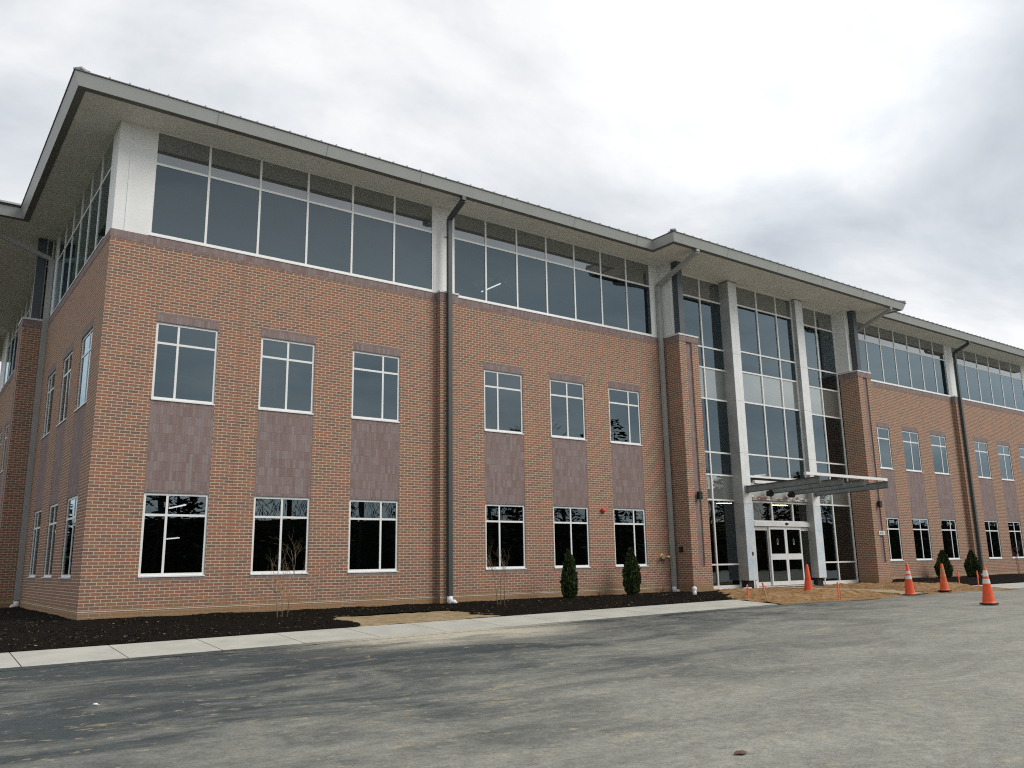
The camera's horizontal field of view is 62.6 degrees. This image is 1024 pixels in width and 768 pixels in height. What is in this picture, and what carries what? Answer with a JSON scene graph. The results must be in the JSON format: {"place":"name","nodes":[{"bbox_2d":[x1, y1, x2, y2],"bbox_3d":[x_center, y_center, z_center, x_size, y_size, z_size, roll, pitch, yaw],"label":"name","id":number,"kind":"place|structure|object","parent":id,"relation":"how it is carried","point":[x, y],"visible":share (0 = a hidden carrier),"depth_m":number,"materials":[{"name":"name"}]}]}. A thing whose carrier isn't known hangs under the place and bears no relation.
{"place":"outdoors","nodes":[
{"label":"outdoors","id":0,"kind":"place"},
{"bbox_2d":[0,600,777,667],"bbox_3d":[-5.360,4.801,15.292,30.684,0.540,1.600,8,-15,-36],"label":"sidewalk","id":1,"kind":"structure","parent":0,"point":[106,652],"depth_m":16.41,"materials":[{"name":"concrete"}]},
{"bbox_2d":[0,590,781,652],"bbox_3d":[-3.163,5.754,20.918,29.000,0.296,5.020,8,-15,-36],"label":"mulch bed","id":2,"kind":"object","parent":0,"point":[555,604],"visible":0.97,"depth_m":18.81,"materials":[{"name":"black wood"}]},
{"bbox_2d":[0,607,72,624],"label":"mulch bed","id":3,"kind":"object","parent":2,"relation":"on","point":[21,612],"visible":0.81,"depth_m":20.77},
{"bbox_2d":[263,535,305,617],"bbox_3d":[-5.426,4.469,20.014,0.653,2.211,1.281,-12,-16,41],"label":"bare sapling","id":4,"kind":"object","parent":2,"relation":"on","point":[282,579],"visible":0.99,"depth_m":19.87,"materials":[{"name":"beige plant"}]},
{"bbox_2d":[333,610,514,627],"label":"bare soil","id":5,"kind":"structure","parent":2,"relation":"on","point":[396,618],"depth_m":19.91,"materials":[{"name":"beige soil"}]},
{"bbox_2d":[478,544,514,605],"bbox_3d":[-0.436,5.219,23.357,1.349,1.928,1.100,8,-15,-36],"label":"bare sapling","id":6,"kind":"object","parent":2,"relation":"on","point":[504,569],"visible":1,"depth_m":23.43,"materials":[{"name":"beige plant"}]},
{"bbox_2d":[0,66,1023,649],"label":"office building","id":7,"kind":"structure","parent":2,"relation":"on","point":[236,352],"depth_m":26.49,"materials":[{"name":"red brick"}]},
{"bbox_2d":[0,426,7,473],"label":"window","id":8,"kind":"structure","parent":7,"relation":"in","point":[7,426],"depth_m":36.14,"materials":[{"name":"grey glass"}]},
{"bbox_2d":[1,287,32,389],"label":"ribbon window","id":9,"kind":"structure","parent":7,"relation":"in","point":[25,310],"depth_m":37.80,"materials":[{"name":"glass"}]},
{"bbox_2d":[27,509,41,577],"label":"window","id":10,"kind":"structure","parent":7,"relation":"in","point":[36,532],"depth_m":25.87,"materials":[{"name":"black glass"}]},
{"bbox_2d":[40,241,54,318],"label":"return window","id":11,"kind":"structure","parent":7,"relation":"in","point":[50,245],"depth_m":29.34,"materials":[{"name":"black glass"}]},
{"bbox_2d":[41,371,55,439],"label":"window","id":12,"kind":"structure","parent":7,"relation":"in","point":[52,378],"depth_m":26.78,"materials":[{"name":"grey glass"}]},
{"bbox_2d":[41,503,57,577],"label":"window","id":13,"kind":"structure","parent":7,"relation":"in","point":[53,508],"depth_m":23.56,"materials":[{"name":"black glass"}]},
{"bbox_2d":[56,351,72,426],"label":"window","id":14,"kind":"structure","parent":7,"relation":"in","point":[68,361],"depth_m":24.47,"materials":[{"name":"grey glass"}]},
{"bbox_2d":[58,495,77,578],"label":"window","id":15,"kind":"structure","parent":7,"relation":"in","point":[72,502],"depth_m":21.31,"materials":[{"name":"black glass"}]},
{"bbox_2d":[49,137,113,317],"bbox_3d":[-13.069,-4.433,25.507,0.190,2.946,8.640,8,-15,-36],"label":"ribbon window","id":16,"kind":"structure","parent":7,"relation":"in","point":[85,229],"depth_m":25.00,"materials":[{"name":"glass"}]},
{"bbox_2d":[74,328,92,411],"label":"window","id":17,"kind":"structure","parent":7,"relation":"in","point":[87,341],"depth_m":22.22,"materials":[{"name":"glass"}]},
{"bbox_2d":[138,492,208,577],"bbox_3d":[-8.328,3.714,20.757,1.570,2.025,0.162,8,-15,-36],"label":"window","id":18,"kind":"structure","parent":7,"relation":"in","point":[174,525],"depth_m":20.74,"materials":[{"name":"black glass"}]},
{"bbox_2d":[151,322,217,405],"bbox_3d":[-8.400,-0.507,21.658,1.570,2.025,0.162,8,-15,-36],"label":"window","id":19,"kind":"structure","parent":7,"relation":"in","point":[185,357],"depth_m":21.64,"materials":[{"name":"glass"}]},
{"bbox_2d":[250,496,309,574],"bbox_3d":[-6.140,4.014,22.338,1.570,2.025,0.162,8,-15,-36],"label":"window","id":20,"kind":"structure","parent":7,"relation":"in","point":[275,519],"depth_m":22.32,"materials":[{"name":"black glass"}]},
{"bbox_2d":[258,337,314,414],"bbox_3d":[-6.212,-0.207,23.239,1.570,2.025,0.162,8,-15,-36],"label":"window","id":21,"kind":"structure","parent":7,"relation":"in","point":[286,382],"depth_m":23.22,"materials":[{"name":"glass"}]},
{"bbox_2d":[149,131,434,292],"bbox_3d":[-5.947,-4.774,24.481,8.535,2.946,0.190,8,-15,-36],"label":"ribbon window","id":22,"kind":"structure","parent":7,"relation":"in","point":[205,195],"depth_m":24.10,"materials":[{"name":"glass"}]},
{"bbox_2d":[348,499,397,572],"bbox_3d":[-3.949,4.315,23.921,1.570,2.025,0.162,8,-15,-36],"label":"window","id":23,"kind":"structure","parent":7,"relation":"in","point":[373,524],"depth_m":23.90,"materials":[{"name":"black glass"}]},
{"bbox_2d":[351,350,399,422],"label":"window","id":24,"kind":"structure","parent":7,"relation":"in","point":[375,377],"depth_m":24.81,"materials":[{"name":"glass"}]},
{"bbox_2d":[484,370,523,434],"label":"window","id":25,"kind":"structure","parent":7,"relation":"in","point":[503,409],"depth_m":27.51,"materials":[{"name":"grey glass"}]},
{"bbox_2d":[485,504,526,569],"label":"window","id":26,"kind":"structure","parent":7,"relation":"in","point":[504,523],"depth_m":26.61,"materials":[{"name":"black glass"}]},
{"bbox_2d":[453,213,654,336],"bbox_3d":[1.720,-3.722,30.020,9.110,2.946,0.190,8,-15,-36],"label":"ribbon window","id":27,"kind":"structure","parent":7,"relation":"in","point":[496,264],"depth_m":29.68,"materials":[{"name":"glass"}]},
{"bbox_2d":[550,379,586,440],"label":"window","id":28,"kind":"structure","parent":7,"relation":"in","point":[566,398],"depth_m":29.09,"materials":[{"name":"grey glass"}]},
{"bbox_2d":[553,506,590,567],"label":"window","id":29,"kind":"structure","parent":7,"relation":"in","point":[571,528],"depth_m":28.23,"materials":[{"name":"black glass"}]},
{"bbox_2d":[608,388,641,445],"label":"window","id":30,"kind":"structure","parent":7,"relation":"in","point":[624,411],"depth_m":30.68,"materials":[{"name":"grey glass"}]},
{"bbox_2d":[613,508,646,566],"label":"window","id":31,"kind":"structure","parent":7,"relation":"in","point":[629,524],"depth_m":29.82,"materials":[{"name":"black glass"}]},
{"bbox_2d":[660,553,669,559],"bbox_3d":[5.514,6.233,30.379,0.411,0.256,0.255,8,-15,-36],"label":"fire hose connection","id":32,"kind":"object","parent":7,"relation":"attached to","point":[663,556],"visible":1,"depth_m":30.39,"materials":[{"name":"gold metal"}]},
{"bbox_2d":[697,491,702,499],"bbox_3d":[6.874,4.087,30.863,0.170,0.286,0.150,8,-15,-36],"label":"wall lamp","id":33,"kind":"object","parent":7,"relation":"attached to","point":[699,495],"visible":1,"depth_m":30.81,"materials":[{"name":"black plastic"}]},
{"bbox_2d":[772,504,787,505],"bbox_3d":[12.378,5.592,39.040,1.249,0.110,0.100,8,-15,-36],"label":"tube light","id":34,"kind":"object","parent":7,"relation":"attached to","point":[779,504],"visible":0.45,"depth_m":39.01,"materials":[{"name":"white glass"}]},
{"bbox_2d":[877,501,881,507],"bbox_3d":[16.446,5.381,37.693,0.170,0.286,0.150,8,-15,-36],"label":"wall lamp","id":35,"kind":"object","parent":7,"relation":"attached to","point":[879,504],"visible":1,"depth_m":37.65,"materials":[{"name":"black plastic"}]},
{"bbox_2d":[876,427,893,469],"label":"window","id":36,"kind":"structure","parent":7,"relation":"in","point":[883,439],"depth_m":40.72,"materials":[{"name":"grey glass"}]},
{"bbox_2d":[886,517,903,560],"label":"window","id":37,"kind":"structure","parent":7,"relation":"in","point":[893,530],"depth_m":39.82,"materials":[{"name":"black glass"}]},
{"bbox_2d":[857,321,950,396],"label":"ribbon window","id":38,"kind":"structure","parent":7,"relation":"in","point":[891,357],"depth_m":43.28,"materials":[{"name":"glass"}]},
{"bbox_2d":[902,431,922,472],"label":"window","id":39,"kind":"structure","parent":7,"relation":"in","point":[910,439],"depth_m":42.18,"materials":[{"name":"grey glass"}]},
{"bbox_2d":[912,518,932,560],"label":"window","id":40,"kind":"structure","parent":7,"relation":"in","point":[921,534],"depth_m":41.28,"materials":[{"name":"black glass"}]},
{"bbox_2d":[930,435,950,474],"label":"window","id":41,"kind":"structure","parent":7,"relation":"in","point":[938,444],"depth_m":43.77,"materials":[{"name":"grey glass"}]},
{"bbox_2d":[940,519,960,559],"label":"window","id":42,"kind":"structure","parent":7,"relation":"in","point":[948,526],"depth_m":42.88,"materials":[{"name":"black glass"}]},
{"bbox_2d":[974,441,992,478],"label":"window","id":43,"kind":"structure","parent":7,"relation":"in","point":[981,452],"depth_m":46.46,"materials":[{"name":"grey glass"}]},
{"bbox_2d":[951,347,1023,411],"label":"ribbon window","id":44,"kind":"structure","parent":7,"relation":"in","point":[983,379],"depth_m":48.72,"materials":[{"name":"glass"}]},
{"bbox_2d":[984,521,1002,558],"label":"window","id":45,"kind":"structure","parent":7,"relation":"in","point":[991,527],"depth_m":45.56,"materials":[{"name":"black glass"}]},
{"bbox_2d":[997,445,1013,480],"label":"window","id":46,"kind":"structure","parent":7,"relation":"in","point":[1003,451],"depth_m":48.05,"materials":[{"name":"grey glass"}]},
{"bbox_2d":[1008,521,1023,557],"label":"window","id":47,"kind":"structure","parent":7,"relation":"in","point":[1015,534],"depth_m":47.17,"materials":[{"name":"black glass"}]},
{"bbox_2d":[1019,448,1023,479],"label":"window","id":48,"kind":"structure","parent":7,"relation":"in","point":[1021,450],"depth_m":49.41,"materials":[{"name":"grey glass"}]},
{"bbox_2d":[559,549,578,598],"bbox_3d":[1.789,5.976,26.423,0.623,1.599,0.570,-3,-12,7],"label":"arborvitae","id":49,"kind":"object","parent":2,"relation":"on","point":[569,583],"visible":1,"depth_m":26.25,"materials":[{"name":"green plant"}]},
{"bbox_2d":[622,548,640,594],"bbox_3d":[4.036,6.351,28.483,0.635,1.635,0.683,-8,-14,31],"label":"arborvitae","id":50,"kind":"object","parent":2,"relation":"on","point":[631,576],"visible":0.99,"depth_m":28.31,"materials":[{"name":"green plant"}]},
{"bbox_2d":[692,586,696,594],"bbox_3d":[6.006,6.833,27.710,0.156,0.360,0.156,8,-15,-36],"label":"cleanout pipe","id":51,"kind":"object","parent":2,"relation":"on","point":[694,588],"visible":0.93,"depth_m":27.66,"materials":[{"name":"white plastic"}]},
{"bbox_2d":[893,573,1023,584],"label":"mulch bed","id":52,"kind":"object","parent":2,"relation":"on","point":[1001,578],"visible":0.74,"depth_m":37.57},
{"bbox_2d":[934,549,953,577],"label":"arborvitae","id":53,"kind":"object","parent":52,"relation":"on","point":[943,558],"visible":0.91,"depth_m":40.35,"materials":[{"name":"green plant"}]},
{"bbox_2d":[964,549,980,576],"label":"arborvitae","id":54,"kind":"object","parent":52,"relation":"on","point":[972,565],"visible":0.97,"depth_m":41.33,"materials":[{"name":"green plant"}]},
{"bbox_2d":[1008,538,1023,575],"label":"bare sapling","id":55,"kind":"object","parent":52,"relation":"on","point":[1016,556],"visible":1,"depth_m":39.80,"materials":[{"name":"brown plant"}]},
{"bbox_2d":[0,589,1023,767],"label":"asphalt","id":56,"kind":"structure","parent":0,"point":[704,706],"depth_m":9.34,"materials":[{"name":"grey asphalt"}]},
{"bbox_2d":[734,750,746,753],"bbox_3d":[1.809,2.918,6.678,0.090,0.012,0.127,-9,-14,33],"label":"dirt clod","id":57,"kind":"object","parent":56,"relation":"on","point":[740,752],"visible":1,"depth_m":6.66,"materials":[{"name":"brown soil"}]},
{"bbox_2d":[979,567,998,604],"bbox_3d":[12.770,5.420,22.655,0.437,0.985,0.437,-10,-15,35],"label":"traffic cone","id":58,"kind":"object","parent":56,"relation":"on","point":[988,598],"visible":1,"depth_m":22.55,"materials":[{"name":"orange plastic"}]},
{"bbox_2d":[0,588,1023,670],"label":"curb","id":59,"kind":"structure","parent":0,"point":[190,654],"depth_m":15.93,"materials":[{"name":"grey concrete"}]},
{"bbox_2d":[0,0,1023,370],"label":"sky","id":60,"kind":"structure","parent":0,"point":[875,146],"materials":[{"name":"white"}]},
{"bbox_2d":[790,587,921,594],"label":"path","id":61,"kind":"structure","parent":0,"point":[891,591],"depth_m":29.66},
{"bbox_2d":[714,581,1011,603],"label":"dirt","id":62,"kind":"structure","parent":0,"point":[782,595],"depth_m":27.45,"materials":[{"name":"brown soil"}]},
{"bbox_2d":[804,564,812,590],"bbox_3d":[9.992,6.591,28.453,0.430,0.970,0.430,-9,-12,41],"label":"traffic cone","id":63,"kind":"object","parent":62,"relation":"on","point":[807,584],"visible":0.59,"depth_m":28.37,"materials":[{"name":"orange plastic"}]},
{"bbox_2d":[787,587,899,594],"bbox_3d":[11.553,7.501,30.542,0.035,0.184,6.218,4,-13,-23],"label":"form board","id":64,"kind":"object","parent":62,"relation":"on","point":[878,592],"visible":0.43,"depth_m":28.31,"materials":[{"name":"brown wood"}]},
{"bbox_2d":[796,586,925,593],"bbox_3d":[12.821,7.675,31.459,0.035,0.184,6.187,4,-13,-24],"label":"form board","id":65,"kind":"object","parent":62,"relation":"on","point":[860,588],"visible":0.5,"depth_m":31.56,"materials":[{"name":"brown wood"}]},
{"bbox_2d":[903,565,917,595],"bbox_3d":[13.046,6.443,27.696,0.437,0.985,0.437,10,-16,-41],"label":"traffic cone","id":66,"kind":"object","parent":62,"relation":"on","point":[909,589],"visible":1,"depth_m":27.59,"materials":[{"name":"orange plastic"}]},
{"bbox_2d":[938,564,951,591],"bbox_3d":[15.079,6.763,29.460,0.419,0.945,0.419,-3,-12,7],"label":"traffic cone","id":67,"kind":"object","parent":62,"relation":"on","point":[944,586],"visible":1,"depth_m":29.36,"materials":[{"name":"orange plastic"}]},
{"bbox_2d":[972,582,1023,588],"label":"sidewalk","id":68,"kind":"structure","parent":0,"point":[1013,585],"depth_m":33.59,"materials":[{"name":"concrete"}]}
]}

